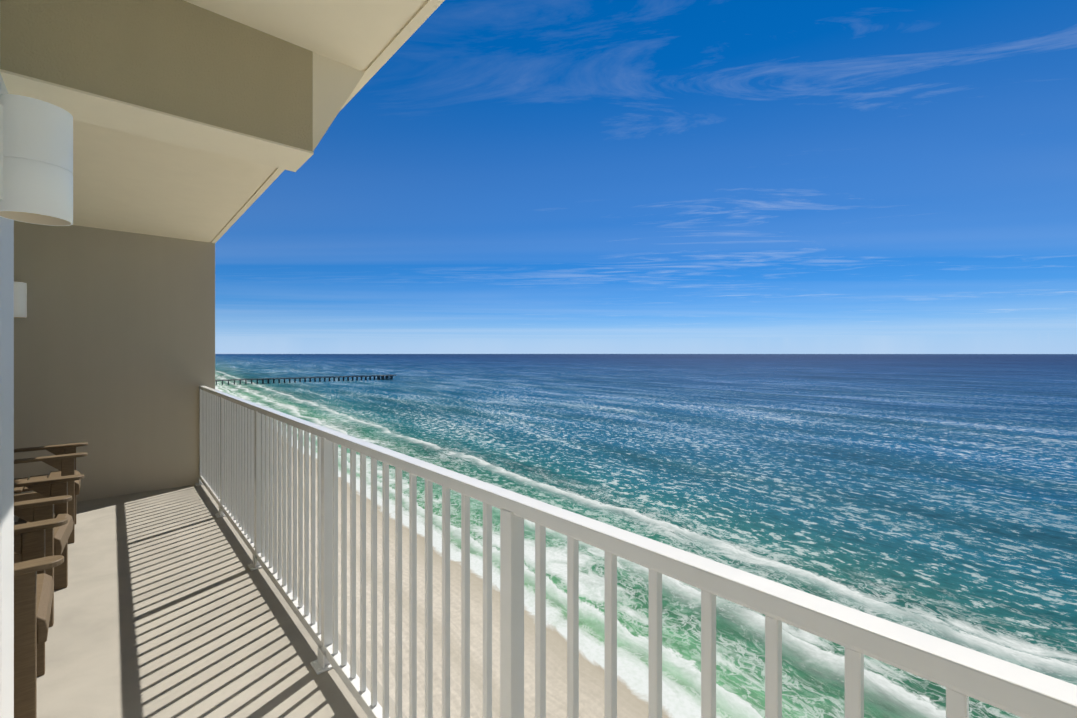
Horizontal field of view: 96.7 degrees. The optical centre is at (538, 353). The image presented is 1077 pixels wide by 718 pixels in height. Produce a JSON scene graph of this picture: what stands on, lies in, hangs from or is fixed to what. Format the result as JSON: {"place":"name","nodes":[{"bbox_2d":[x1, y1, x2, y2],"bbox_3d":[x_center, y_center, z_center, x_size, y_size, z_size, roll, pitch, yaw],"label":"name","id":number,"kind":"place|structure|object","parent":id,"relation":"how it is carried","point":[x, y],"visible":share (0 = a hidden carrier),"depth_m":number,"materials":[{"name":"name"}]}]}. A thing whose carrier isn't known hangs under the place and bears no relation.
{"place":"outdoors","nodes":[
{"label":"outdoors","id":0,"kind":"place"},
{"bbox_2d":[215,354,1076,717],"bbox_3d":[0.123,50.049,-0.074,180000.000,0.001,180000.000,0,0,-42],"label":"ocean","id":1,"kind":"structure","parent":0,"point":[933,494],"depth_m":170.04,"materials":[{"name":"teal liquid"}]},
{"bbox_2d":[215,373,395,384],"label":"fishing pier","id":2,"kind":"structure","parent":1,"relation":"on","point":[388,376],"depth_m":847.06,"materials":[{"name":"concrete"}]},
{"bbox_2d":[215,0,1076,353],"label":"sky","id":3,"kind":"structure","parent":0,"point":[518,176],"materials":[{"name":"blue"}]},
{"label":"tower storeys","id":4,"kind":"object","parent":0,"visible":0},
{"bbox_2d":[14,484,406,717],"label":"balcony floor","id":5,"kind":"structure","parent":4,"relation":"attached to","point":[168,603],"depth_m":2.50,"materials":[{"name":"beige concrete"}]},
{"bbox_2d":[14,517,67,717],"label":"arm chair","id":6,"kind":"object","parent":5,"relation":"on","point":[33,588],"visible":0.79,"depth_m":1.76,"materials":[{"name":"brown wood"}]},
{"bbox_2d":[14,474,83,626],"bbox_3d":[-2.969,0.934,2.595,0.691,1.029,0.672,0,0,-39],"label":"arm chair","id":7,"kind":"object","parent":5,"relation":"on","point":[54,503],"visible":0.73,"depth_m":2.71,"materials":[{"name":"brown wood"}]},
{"bbox_2d":[14,442,87,543],"bbox_3d":[-3.948,0.934,3.691,0.691,1.029,0.672,0,0,-43],"label":"arm chair","id":8,"kind":"object","parent":5,"relation":"on","point":[62,460],"visible":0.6,"depth_m":3.65,"materials":[{"name":"brown wood"}]},
{"bbox_2d":[14,220,214,501],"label":"building walls","id":9,"kind":"structure","parent":5,"relation":"on","point":[114,349],"depth_m":4.86,"materials":[{"name":"paint"}]},
{"bbox_2d":[0,73,13,717],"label":"wall","id":10,"kind":"structure","parent":9,"relation":"attached to","point":[6,468],"depth_m":1.49,"materials":[{"name":"paint"}]},
{"bbox_2d":[14,282,26,317],"bbox_3d":[-4.762,-0.489,4.346,0.156,0.315,0.160,0,0,-42],"label":"wall sconce","id":11,"kind":"object","parent":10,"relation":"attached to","point":[20,299],"depth_m":4.33,"materials":[{"name":"white glass"}]},
{"bbox_2d":[0,94,72,225],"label":"wall sconce","id":12,"kind":"object","parent":10,"relation":"attached to","point":[36,161],"depth_m":1.32,"materials":[{"name":"white glass"}]},
{"bbox_2d":[73,0,444,242],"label":"ceiling","id":13,"kind":"structure","parent":9,"relation":"on","point":[127,182],"depth_m":3.10,"materials":[{"name":"paint"}]},
{"bbox_2d":[0,0,364,171],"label":"ceiling beam","id":14,"kind":"structure","parent":13,"relation":"attached to","point":[183,73],"depth_m":1.70,"materials":[{"name":"paint"}]},
{"bbox_2d":[195,386,1076,717],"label":"balcony railing","id":15,"kind":"object","parent":5,"relation":"on","point":[237,458],"visible":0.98,"depth_m":1.33,"materials":[{"name":"white metal"}]}
]}

